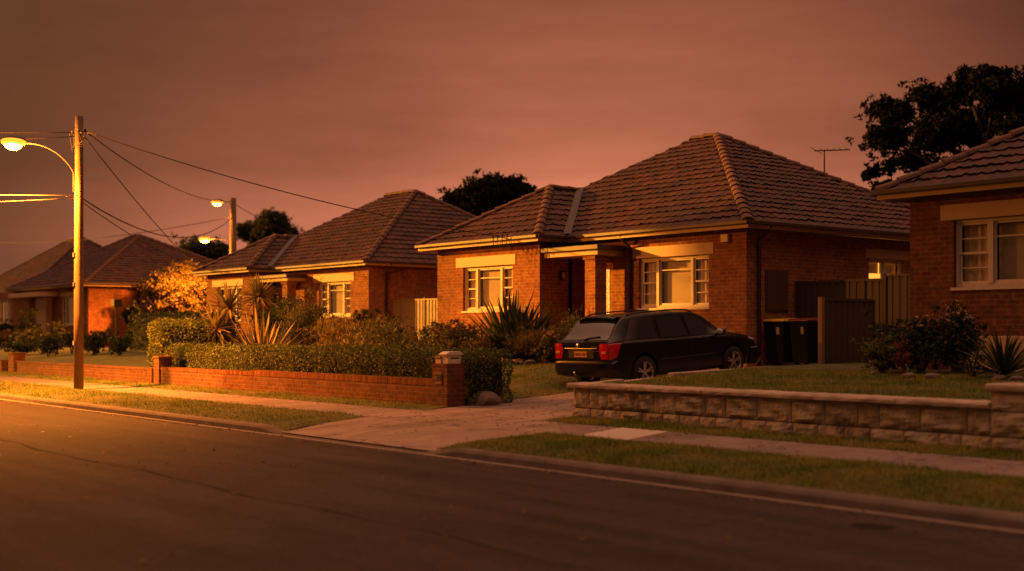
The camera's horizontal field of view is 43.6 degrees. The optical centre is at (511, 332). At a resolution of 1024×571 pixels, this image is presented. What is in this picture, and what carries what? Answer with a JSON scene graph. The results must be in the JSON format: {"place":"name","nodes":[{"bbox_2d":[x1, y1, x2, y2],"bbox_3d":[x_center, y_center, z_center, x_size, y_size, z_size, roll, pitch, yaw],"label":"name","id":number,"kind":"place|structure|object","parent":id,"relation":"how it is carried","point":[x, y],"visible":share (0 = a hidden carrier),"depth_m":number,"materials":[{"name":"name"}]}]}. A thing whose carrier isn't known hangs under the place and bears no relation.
{"place":"outdoors","nodes":[
{"label":"outdoors","id":0,"kind":"place"},
{"bbox_2d":[0,347,153,367],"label":"neighbour lawn","id":1,"kind":"structure","parent":0,"point":[133,358],"depth_m":47.03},
{"bbox_2d":[0,384,367,429],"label":"nature strip","id":2,"kind":"object","parent":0,"point":[144,406],"visible":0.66,"depth_m":22.53,"materials":[{"name":"plant"}]},
{"bbox_2d":[0,371,1023,512],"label":"verge grass","id":3,"kind":"structure","parent":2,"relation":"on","point":[637,449],"depth_m":14.38,"materials":[{"name":"plant"}]},
{"bbox_2d":[0,375,405,418],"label":"footpath","id":4,"kind":"structure","parent":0,"point":[321,406],"depth_m":26.23,"materials":[{"name":"concrete"}]},
{"bbox_2d":[1,371,446,410],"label":"grass edge","id":5,"kind":"object","parent":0,"point":[424,408],"depth_m":25.96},
{"bbox_2d":[269,276,341,345],"bbox_3d":[-5.573,-0.312,34.977,2.334,2.601,2.518,0,0,-2],"label":"bottlebrush","id":6,"kind":"object","parent":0,"point":[307,321],"visible":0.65,"depth_m":34.72,"materials":[{"name":"green plant"}]},
{"bbox_2d":[0,345,718,405],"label":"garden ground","id":7,"kind":"structure","parent":0,"point":[1,346],"depth_m":29.17,"materials":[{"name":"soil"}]},
{"bbox_2d":[0,329,20,347],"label":"garden bush","id":8,"kind":"object","parent":7,"relation":"on","point":[3,335],"visible":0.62,"depth_m":62.56,"materials":[{"name":"green plant"}]},
{"bbox_2d":[0,318,20,343],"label":"garden bush","id":9,"kind":"object","parent":7,"relation":"on","point":[5,326],"visible":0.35,"depth_m":70.62,"materials":[{"name":"green plant"}]},
{"bbox_2d":[0,336,39,354],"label":"round shrub","id":10,"kind":"object","parent":7,"relation":"on","point":[19,345],"visible":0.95,"depth_m":52.05,"materials":[{"name":"green plant"}]},
{"bbox_2d":[8,328,50,345],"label":"garden bush","id":11,"kind":"object","parent":7,"relation":"on","point":[33,334],"visible":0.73,"depth_m":61.16,"materials":[{"name":"green plant"}]},
{"bbox_2d":[13,308,48,342],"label":"garden bush","id":12,"kind":"object","parent":7,"relation":"on","point":[24,324],"visible":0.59,"depth_m":66.02,"materials":[{"name":"green plant"}]},
{"bbox_2d":[30,331,64,356],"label":"round shrub","id":13,"kind":"object","parent":7,"relation":"on","point":[49,344],"visible":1,"depth_m":49.66,"materials":[{"name":"green plant"}]},
{"bbox_2d":[0,237,102,323],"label":"brick house","id":14,"kind":"structure","parent":7,"relation":"on","point":[61,253],"depth_m":100.57,"materials":[{"name":"ceramic"}]},
{"bbox_2d":[45,321,66,343],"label":"garden bush","id":15,"kind":"object","parent":7,"relation":"on","point":[58,327],"visible":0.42,"depth_m":60.45,"materials":[{"name":"green plant"}]},
{"bbox_2d":[56,328,86,353],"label":"round shrub","id":16,"kind":"object","parent":7,"relation":"on","point":[68,338],"visible":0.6,"depth_m":50.28,"materials":[{"name":"green plant"}]},
{"bbox_2d":[84,330,110,354],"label":"round shrub","id":17,"kind":"object","parent":7,"relation":"on","point":[94,343],"visible":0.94,"depth_m":48.49,"materials":[{"name":"green plant"}]},
{"bbox_2d":[0,234,213,346],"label":"brick house","id":18,"kind":"structure","parent":7,"relation":"on","point":[117,269],"depth_m":68.80,"materials":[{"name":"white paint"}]},
{"bbox_2d":[0,300,10,324],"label":"window","id":19,"kind":"structure","parent":18,"relation":"in","point":[7,303],"depth_m":76.02,"materials":[{"name":"glass"}]},
{"bbox_2d":[62,296,73,325],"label":"window","id":20,"kind":"structure","parent":18,"relation":"in","point":[71,301],"depth_m":67.71,"materials":[{"name":"white paint"}]},
{"bbox_2d":[111,299,121,336],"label":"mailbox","id":21,"kind":"object","parent":7,"relation":"on","point":[116,303],"visible":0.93,"depth_m":54.66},
{"bbox_2d":[106,333,135,355],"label":"round shrub","id":22,"kind":"object","parent":7,"relation":"on","point":[120,345],"visible":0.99,"depth_m":46.60,"materials":[{"name":"green plant"}]},
{"bbox_2d":[120,300,140,328],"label":"tree","id":23,"kind":"object","parent":7,"relation":"on","point":[129,310],"visible":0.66,"depth_m":60.84,"materials":[{"name":"green plant"}]},
{"bbox_2d":[132,259,206,315],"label":"tree","id":24,"kind":"object","parent":7,"relation":"on","point":[179,286],"visible":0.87,"depth_m":64.12,"materials":[{"name":"green plant"}]},
{"bbox_2d":[145,317,211,367],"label":"hedge","id":25,"kind":"object","parent":7,"relation":"on","point":[164,336],"visible":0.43,"depth_m":34.22,"materials":[{"name":"green plant"}]},
{"bbox_2d":[127,309,241,350],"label":"hedge","id":26,"kind":"object","parent":7,"relation":"on","point":[139,339],"visible":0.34,"depth_m":50.76,"materials":[{"name":"green plant"}]},
{"bbox_2d":[171,232,229,260],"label":"distant tree","id":27,"kind":"object","parent":7,"relation":"on","point":[214,251],"visible":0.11,"depth_m":117.85,"materials":[{"name":"green plant"}]},
{"bbox_2d":[199,198,235,252],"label":"street light pole","id":28,"kind":"object","parent":7,"relation":"on","point":[206,239],"visible":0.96,"depth_m":61.28,"materials":[{"name":"brown wood"}]},
{"bbox_2d":[0,217,229,242],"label":"overhead cable","id":29,"kind":"object","parent":28,"relation":"hanging from","point":[135,233],"visible":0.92,"depth_m":72.62,"materials":[{"name":"grey plastic"}]},
{"bbox_2d":[192,279,256,343],"bbox_3d":[-8.167,-0.191,35.560,1.982,2.710,2.204,0,0,-39],"label":"yucca","id":30,"kind":"object","parent":7,"relation":"on","point":[216,319],"visible":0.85,"depth_m":35.35,"materials":[{"name":"green plant"}]},
{"bbox_2d":[236,219,258,244],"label":"ragged tree","id":31,"kind":"object","parent":7,"relation":"on","point":[243,230],"visible":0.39,"depth_m":127.82,"materials":[{"name":"green plant"}]},
{"bbox_2d":[207,302,306,351],"bbox_3d":[-6.320,0.236,31.713,2.544,2.007,2.776,0,0,-39],"label":"sword plant","id":32,"kind":"object","parent":7,"relation":"on","point":[260,337],"visible":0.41,"depth_m":31.72,"materials":[{"name":"green plant"}]},
{"bbox_2d":[235,272,281,319],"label":"yucca","id":33,"kind":"object","parent":7,"relation":"on","point":[257,289],"visible":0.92,"depth_m":36.09,"materials":[{"name":"green plant"}]},
{"bbox_2d":[249,206,303,240],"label":"ragged tree","id":34,"kind":"object","parent":7,"relation":"on","point":[261,229],"visible":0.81,"depth_m":118.98,"materials":[{"name":"green plant"}]},
{"bbox_2d":[243,286,332,343],"bbox_3d":[-7.220,-0.320,40.024,3.055,2.265,3.072,0,0,9],"label":"dark shrub","id":35,"kind":"object","parent":7,"relation":"on","point":[274,317],"visible":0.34,"depth_m":39.84,"materials":[{"name":"green plant"}]},
{"bbox_2d":[310,315,350,352],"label":"dark shrub","id":36,"kind":"object","parent":7,"relation":"on","point":[327,329],"visible":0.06,"depth_m":40.08,"materials":[{"name":"green plant"}]},
{"bbox_2d":[191,189,477,351],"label":"brick house","id":37,"kind":"structure","parent":7,"relation":"on","point":[358,260],"depth_m":48.53,"materials":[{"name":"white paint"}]},
{"bbox_2d":[219,286,241,320],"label":"window","id":38,"kind":"structure","parent":37,"relation":"in","point":[220,288],"depth_m":51.63,"materials":[{"name":"glass"}]},
{"bbox_2d":[320,281,349,317],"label":"window","id":39,"kind":"structure","parent":37,"relation":"in","point":[339,292],"depth_m":47.13,"materials":[{"name":"white paint"}]},
{"bbox_2d":[296,313,380,353],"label":"grassy shrub","id":40,"kind":"object","parent":7,"relation":"on","point":[336,329],"visible":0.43,"depth_m":32.61,"materials":[{"name":"green plant"}]},
{"bbox_2d":[164,341,514,405],"bbox_3d":[-4.483,0.769,28.115,1.246,1.161,13.436,0,0,-39],"label":"hedge","id":41,"kind":"object","parent":7,"relation":"on","point":[483,373],"visible":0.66,"depth_m":26.03,"materials":[{"name":"green plant"}]},
{"bbox_2d":[341,308,400,334],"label":"flowering shrub","id":42,"kind":"object","parent":7,"relation":"on","point":[366,313],"visible":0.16,"depth_m":38.54,"materials":[{"name":"green plant"}]},
{"bbox_2d":[365,319,406,338],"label":"dark shrub","id":43,"kind":"object","parent":7,"relation":"on","point":[400,329],"visible":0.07,"depth_m":37.43,"materials":[{"name":"green plant"}]},
{"bbox_2d":[340,313,434,354],"bbox_3d":[-2.849,0.271,30.628,1.932,1.558,2.577,0,0,-39],"label":"grassy shrub","id":44,"kind":"object","parent":7,"relation":"on","point":[375,337],"visible":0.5,"depth_m":30.32,"materials":[{"name":"green plant"}]},
{"bbox_2d":[392,298,436,344],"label":"steel fence","id":45,"kind":"object","parent":7,"relation":"on","point":[419,313],"visible":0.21,"depth_m":44.48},
{"bbox_2d":[411,319,454,350],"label":"round shrub","id":46,"kind":"object","parent":7,"relation":"on","point":[433,324],"visible":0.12,"depth_m":32.51,"materials":[{"name":"green plant"}]},
{"bbox_2d":[417,317,483,349],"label":"flowering shrub","id":47,"kind":"object","parent":7,"relation":"on","point":[449,336],"visible":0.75,"depth_m":31.16,"materials":[{"name":"green plant"}]},
{"bbox_2d":[455,324,501,356],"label":"shrub","id":48,"kind":"object","parent":7,"relation":"on","point":[474,343],"visible":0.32,"depth_m":30.46,"materials":[{"name":"green plant"}]},
{"bbox_2d":[466,391,500,415],"bbox_3d":[-0.513,1.281,22.997,0.647,0.474,0.768,0,0,-1],"label":"rock","id":49,"kind":"object","parent":7,"relation":"on","point":[485,398],"visible":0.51,"depth_m":22.72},
{"bbox_2d":[436,168,536,215],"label":"broad tree","id":50,"kind":"object","parent":7,"relation":"on","point":[484,194],"visible":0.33,"depth_m":72.79,"materials":[{"name":"green plant"}]},
{"bbox_2d":[461,288,569,359],"bbox_3d":[0.056,-0.279,32.780,3.459,1.946,3.725,0,0,-39],"label":"strelitzia","id":51,"kind":"object","parent":7,"relation":"on","point":[513,318],"visible":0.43,"depth_m":32.22,"materials":[{"name":"green plant"}]},
{"bbox_2d":[500,321,560,361],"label":"grassy shrub","id":52,"kind":"object","parent":7,"relation":"on","point":[523,342],"visible":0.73,"depth_m":30.98,"materials":[{"name":"green plant"}]},
{"bbox_2d":[528,327,561,362],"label":"pale flower bush","id":53,"kind":"object","parent":7,"relation":"on","point":[549,340],"visible":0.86,"depth_m":30.38,"materials":[{"name":"green plant"}]},
{"bbox_2d":[545,306,592,355],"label":"feathery shrub","id":54,"kind":"object","parent":7,"relation":"on","point":[572,322],"visible":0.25,"depth_m":31.69,"materials":[{"name":"green plant"}]},
{"bbox_2d":[414,132,909,366],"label":"brick house","id":55,"kind":"structure","parent":7,"relation":"on","point":[728,233],"depth_m":32.57,"materials":[{"name":"red brick"}]},
{"bbox_2d":[461,265,512,312],"bbox_3d":[-0.597,-1.185,35.176,0.282,1.270,2.311,0,0,-39],"label":"window","id":56,"kind":"structure","parent":55,"relation":"in","point":[495,279],"depth_m":35.42,"materials":[{"name":"white paint"}]},
{"bbox_2d":[637,255,709,309],"bbox_3d":[3.975,-1.195,31.061,0.282,1.290,2.426,0,0,-39],"label":"window","id":57,"kind":"structure","parent":55,"relation":"in","point":[683,273],"depth_m":31.18,"materials":[{"name":"white paint"}]},
{"bbox_2d":[810,147,849,171],"bbox_3d":[9.069,-4.143,36.243,1.000,2.098,1.497,0,0,22],"label":"roof aerial","id":58,"kind":"object","parent":55,"relation":"attached to","point":[839,149],"visible":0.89,"depth_m":36.24,"materials":[{"name":"grey"}]},
{"bbox_2d":[869,259,901,278],"bbox_3d":[9.339,-1.305,32.751,2.100,1.710,0.655,0,0,-39],"label":"window","id":59,"kind":"structure","parent":55,"relation":"in","point":[877,267],"depth_m":32.74,"materials":[{"name":"white paint"}]},
{"bbox_2d":[860,157,900,190],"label":"gum tree","id":60,"kind":"object","parent":7,"relation":"on","point":[875,170],"visible":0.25,"depth_m":51.88,"materials":[{"name":"green plant"}]},
{"bbox_2d":[845,61,1023,173],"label":"gum tree","id":61,"kind":"object","parent":7,"relation":"on","point":[947,123],"visible":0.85,"depth_m":49.53,"materials":[{"name":"green plant"}]},
{"bbox_2d":[398,395,564,429],"bbox_3d":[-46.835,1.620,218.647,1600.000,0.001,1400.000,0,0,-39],"label":"ground","id":62,"kind":"structure","parent":0,"point":[491,416],"depth_m":23.05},
{"bbox_2d":[0,359,7,371],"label":"brick garden wall","id":63,"kind":"structure","parent":62,"relation":"on","point":[3,365],"depth_m":42.39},
{"bbox_2d":[7,352,25,372],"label":"brick pier","id":64,"kind":"structure","parent":62,"relation":"on","point":[13,357],"depth_m":41.26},
{"bbox_2d":[0,116,85,388],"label":"street light pole","id":65,"kind":"object","parent":62,"relation":"on","point":[13,142],"visible":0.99,"depth_m":30.43,"materials":[{"name":"brown wood"}]},
{"bbox_2d":[0,195,73,195],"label":"overhead cable","id":66,"kind":"object","parent":65,"relation":"hanging from","point":[36,195],"visible":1,"depth_m":30.15,"materials":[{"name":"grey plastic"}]},
{"bbox_2d":[0,132,73,132],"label":"overhead cable","id":67,"kind":"object","parent":65,"relation":"hanging from","point":[36,132],"visible":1,"depth_m":30.29,"materials":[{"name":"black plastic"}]},
{"bbox_2d":[83,135,198,269],"bbox_3d":[-11.565,-3.636,41.715,0.027,2.099,22.788,0,0,-7],"label":"overhead cable","id":68,"kind":"object","parent":65,"relation":"hanging from","point":[134,198],"visible":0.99,"depth_m":36.87,"materials":[{"name":"grey plastic"}]},
{"bbox_2d":[76,198,215,271],"bbox_3d":[-11.210,-2.798,42.127,0.023,0.802,23.511,0,0,-4],"label":"overhead cable","id":69,"kind":"object","parent":65,"relation":"hanging from","point":[140,240],"visible":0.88,"depth_m":36.91,"materials":[{"name":"grey plastic"}]},
{"bbox_2d":[76,194,232,237],"bbox_3d":[-11.858,-4.318,45.900,0.034,2.503,31.142,0,0,-6],"label":"overhead cable","id":70,"kind":"object","parent":65,"relation":"hanging from","point":[145,230],"visible":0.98,"depth_m":38.76,"materials":[{"name":"grey plastic"}]},
{"bbox_2d":[87,133,232,201],"bbox_3d":[-11.737,-5.510,45.932,0.030,1.615,31.099,0,0,-6],"label":"overhead cable","id":71,"kind":"object","parent":65,"relation":"hanging from","point":[147,173],"visible":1,"depth_m":37.60,"materials":[{"name":"grey plastic"}]},
{"bbox_2d":[86,131,500,236],"bbox_3d":[-5.239,-3.661,32.124,10.453,2.288,0.027,0,0,-19],"label":"overhead cable","id":72,"kind":"object","parent":65,"relation":"hanging from","point":[291,193],"visible":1,"depth_m":32.00,"materials":[{"name":"grey plastic"}]},
{"bbox_2d":[15,361,153,386],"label":"brick garden wall","id":73,"kind":"structure","parent":62,"relation":"on","point":[131,374],"depth_m":35.82,"materials":[{"name":"brick"}]},
{"bbox_2d":[153,356,172,388],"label":"brick pier","id":74,"kind":"structure","parent":62,"relation":"on","point":[162,361],"depth_m":32.27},
{"bbox_2d":[161,367,431,411],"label":"brick garden wall","id":75,"kind":"structure","parent":62,"relation":"on","point":[395,389],"depth_m":26.28,"materials":[{"name":"brick"}]},
{"bbox_2d":[432,364,464,413],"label":"brick pier","id":76,"kind":"structure","parent":62,"relation":"on","point":[448,385],"depth_m":22.64,"materials":[{"name":"brick"}]},
{"bbox_2d":[434,351,463,363],"bbox_3d":[-1.128,0.445,22.794,0.375,0.220,0.390,0,0,-39],"label":"letterbox","id":77,"kind":"object","parent":76,"relation":"on","point":[448,357],"visible":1,"depth_m":22.67,"materials":[{"name":"white paint"}]},
{"bbox_2d":[566,382,992,457],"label":"sandstone wall","id":78,"kind":"structure","parent":62,"relation":"on","point":[954,422],"depth_m":16.45,"materials":[{"name":"stone"}]},
{"bbox_2d":[985,382,1023,460],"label":"sandstone pier","id":79,"kind":"structure","parent":62,"relation":"on","point":[1007,417],"depth_m":14.18,"materials":[{"name":"stone"}]},
{"bbox_2d":[0,400,1023,570],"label":"road","id":80,"kind":"structure","parent":0,"point":[52,518],"depth_m":10.38,"materials":[{"name":"asphalt"}]},
{"bbox_2d":[4,440,594,570],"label":"road seam","id":81,"kind":"object","parent":80,"relation":"on","point":[328,510],"visible":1,"depth_m":10.55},
{"bbox_2d":[0,393,1023,530],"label":"kerb","id":82,"kind":"structure","parent":80,"relation":"on","point":[972,515],"depth_m":12.52,"materials":[{"name":"concrete"}]},
{"bbox_2d":[0,399,1023,533],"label":"gutter strip","id":83,"kind":"object","parent":80,"relation":"on","point":[827,506],"depth_m":12.75,"materials":[{"name":"concrete"}]},
{"bbox_2d":[0,383,1023,566],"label":"fallen leaves","id":84,"kind":"object","parent":80,"relation":"on","point":[873,515],"visible":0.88,"depth_m":14.96,"materials":[{"name":"brown plant"}]},
{"bbox_2d":[851,523,895,528],"bbox_3d":[2.780,1.496,9.893,0.260,0.001,0.394,0,0,-39],"label":"road patch","id":85,"kind":"object","parent":80,"relation":"on","point":[870,526],"visible":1,"depth_m":9.87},
{"bbox_2d":[0,0,1023,273],"label":"sky","id":86,"kind":"structure","parent":0,"point":[348,103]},
{"bbox_2d":[283,363,817,450],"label":"driveway","id":87,"kind":"structure","parent":0,"point":[434,435],"depth_m":19.02,"materials":[{"name":"concrete"}]},
{"bbox_2d":[555,309,760,381],"bbox_3d":[3.037,0.257,26.493,4.851,1.502,2.194,-5,3,-40],"label":"station wagon","id":88,"kind":"object","parent":87,"relation":"on","point":[637,344],"visible":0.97,"depth_m":25.40,"materials":[{"name":"black paint"}]},
{"bbox_2d":[596,367,759,383],"bbox_3d":[3.602,1.020,23.040,0.424,0.760,7.663,0,0,42],"label":"driveway edging","id":89,"kind":"object","parent":87,"relation":"on","point":[623,380],"visible":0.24,"depth_m":22.14,"materials":[{"name":"concrete"}]},
{"bbox_2d":[763,318,799,364],"bbox_3d":[6.223,0.203,29.413,0.770,1.074,0.580,0,0,-43],"label":"wheelie bin","id":90,"kind":"object","parent":87,"relation":"on","point":[778,340],"visible":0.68,"depth_m":29.17,"materials":[{"name":"black"}]},
{"bbox_2d":[788,318,817,363],"bbox_3d":[6.716,0.198,28.957,0.770,1.074,0.580,0,0,-36],"label":"wheelie bin","id":91,"kind":"object","parent":87,"relation":"on","point":[804,336],"visible":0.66,"depth_m":28.71,"materials":[{"name":"black"}]},
{"bbox_2d":[818,297,874,363],"bbox_3d":[6.957,0.040,26.540,1.820,1.520,0.100,0,0,-39],"label":"steel fence","id":92,"kind":"object","parent":87,"relation":"on","point":[842,322],"visible":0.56,"depth_m":26.42,"materials":[{"name":"metal"}]},
{"bbox_2d":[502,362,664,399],"bbox_3d":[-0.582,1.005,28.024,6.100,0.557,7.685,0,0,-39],"label":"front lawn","id":93,"kind":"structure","parent":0,"point":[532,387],"depth_m":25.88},
{"bbox_2d":[585,427,667,439],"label":"footpath slab","id":94,"kind":"structure","parent":0,"point":[626,433],"depth_m":17.04,"materials":[{"name":"concrete"}]},
{"bbox_2d":[441,434,1023,512],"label":"nature strip","id":95,"kind":"object","parent":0,"point":[864,489],"visible":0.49,"depth_m":11.99,"materials":[{"name":"plant"}]},
{"bbox_2d":[502,360,1023,399],"bbox_3d":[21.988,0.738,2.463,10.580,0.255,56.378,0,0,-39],"label":"side lawn","id":96,"kind":"structure","parent":0,"point":[850,366],"depth_m":20.40,"materials":[{"name":"plant"}]},
{"bbox_2d":[849,331,915,372],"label":"round shrub","id":97,"kind":"object","parent":96,"relation":"on","point":[877,351],"visible":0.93,"depth_m":21.40,"materials":[{"name":"green plant"}]},
{"bbox_2d":[859,309,914,368],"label":"dark shrub","id":98,"kind":"object","parent":96,"relation":"on","point":[883,325],"visible":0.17,"depth_m":22.52,"materials":[{"name":"green plant"}]},
{"bbox_2d":[891,334,911,373],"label":"red shrub","id":99,"kind":"object","parent":96,"relation":"on","point":[903,362],"visible":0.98,"depth_m":20.83,"materials":[{"name":"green plant"}]},
{"bbox_2d":[876,315,981,373],"bbox_3d":[6.865,0.209,21.222,1.326,1.033,1.206,0,0,-21],"label":"flowering shrub","id":100,"kind":"object","parent":96,"relation":"on","point":[915,338],"visible":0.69,"depth_m":21.07,"materials":[{"name":"green plant"}]},
{"bbox_2d":[923,373,940,378],"bbox_3d":[6.499,0.692,19.820,0.289,0.140,0.180,0,0,-2],"label":"rock","id":101,"kind":"object","parent":96,"relation":"on","point":[933,375],"visible":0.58,"depth_m":19.75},
{"bbox_2d":[921,300,989,372],"bbox_3d":[7.277,0.090,20.830,1.065,1.256,1.116,0,0,-18],"label":"flowering shrub","id":102,"kind":"object","parent":96,"relation":"on","point":[951,335],"visible":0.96,"depth_m":20.73,"materials":[{"name":"green plant"}]},
{"bbox_2d":[938,346,995,376],"bbox_3d":[6.945,0.419,19.464,0.948,0.500,1.165,0,0,-39],"label":"flax","id":103,"kind":"object","parent":96,"relation":"on","point":[973,372],"visible":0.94,"depth_m":19.38,"materials":[{"name":"green plant"}]},
{"bbox_2d":[943,318,1023,374],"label":"flax","id":104,"kind":"object","parent":96,"relation":"on","point":[1006,362],"visible":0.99,"depth_m":19.23,"materials":[{"name":"green plant"}]},
{"bbox_2d":[1009,376,1023,380],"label":"rock","id":105,"kind":"object","parent":96,"relation":"on","point":[1016,378],"visible":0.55,"depth_m":18.62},
{"bbox_2d":[513,423,1023,476],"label":"footpath","id":106,"kind":"structure","parent":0,"point":[978,464],"depth_m":14.49,"materials":[{"name":"concrete"}]},
{"bbox_2d":[545,416,1023,460],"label":"grass edge","id":107,"kind":"object","parent":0,"point":[827,440],"depth_m":15.62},
{"label":"back ground","id":108,"kind":"structure","parent":0,"visible":0},
{"bbox_2d":[795,279,861,317],"bbox_3d":[7.303,-0.210,29.512,0.065,2.020,1.892,0,0,-39],"label":"steel fence","id":109,"kind":"object","parent":108,"relation":"on","point":[808,294],"visible":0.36,"depth_m":29.78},
{"bbox_2d":[862,273,909,359],"bbox_3d":[9.212,-0.250,27.126,0.065,2.100,4.218,0,0,-39],"label":"steel fence","id":110,"kind":"object","parent":108,"relation":"on","point":[889,294],"visible":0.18,"depth_m":28.20,"materials":[{"name":"metal"}]},
{"bbox_2d":[871,126,1023,371],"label":"brick house","id":111,"kind":"structure","parent":108,"relation":"on","point":[967,226],"depth_m":21.86,"materials":[{"name":"red brick"}]},
{"bbox_2d":[950,215,1023,290],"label":"window","id":112,"kind":"structure","parent":111,"relation":"in","point":[981,235],"depth_m":21.56,"materials":[{"name":"white paint"}]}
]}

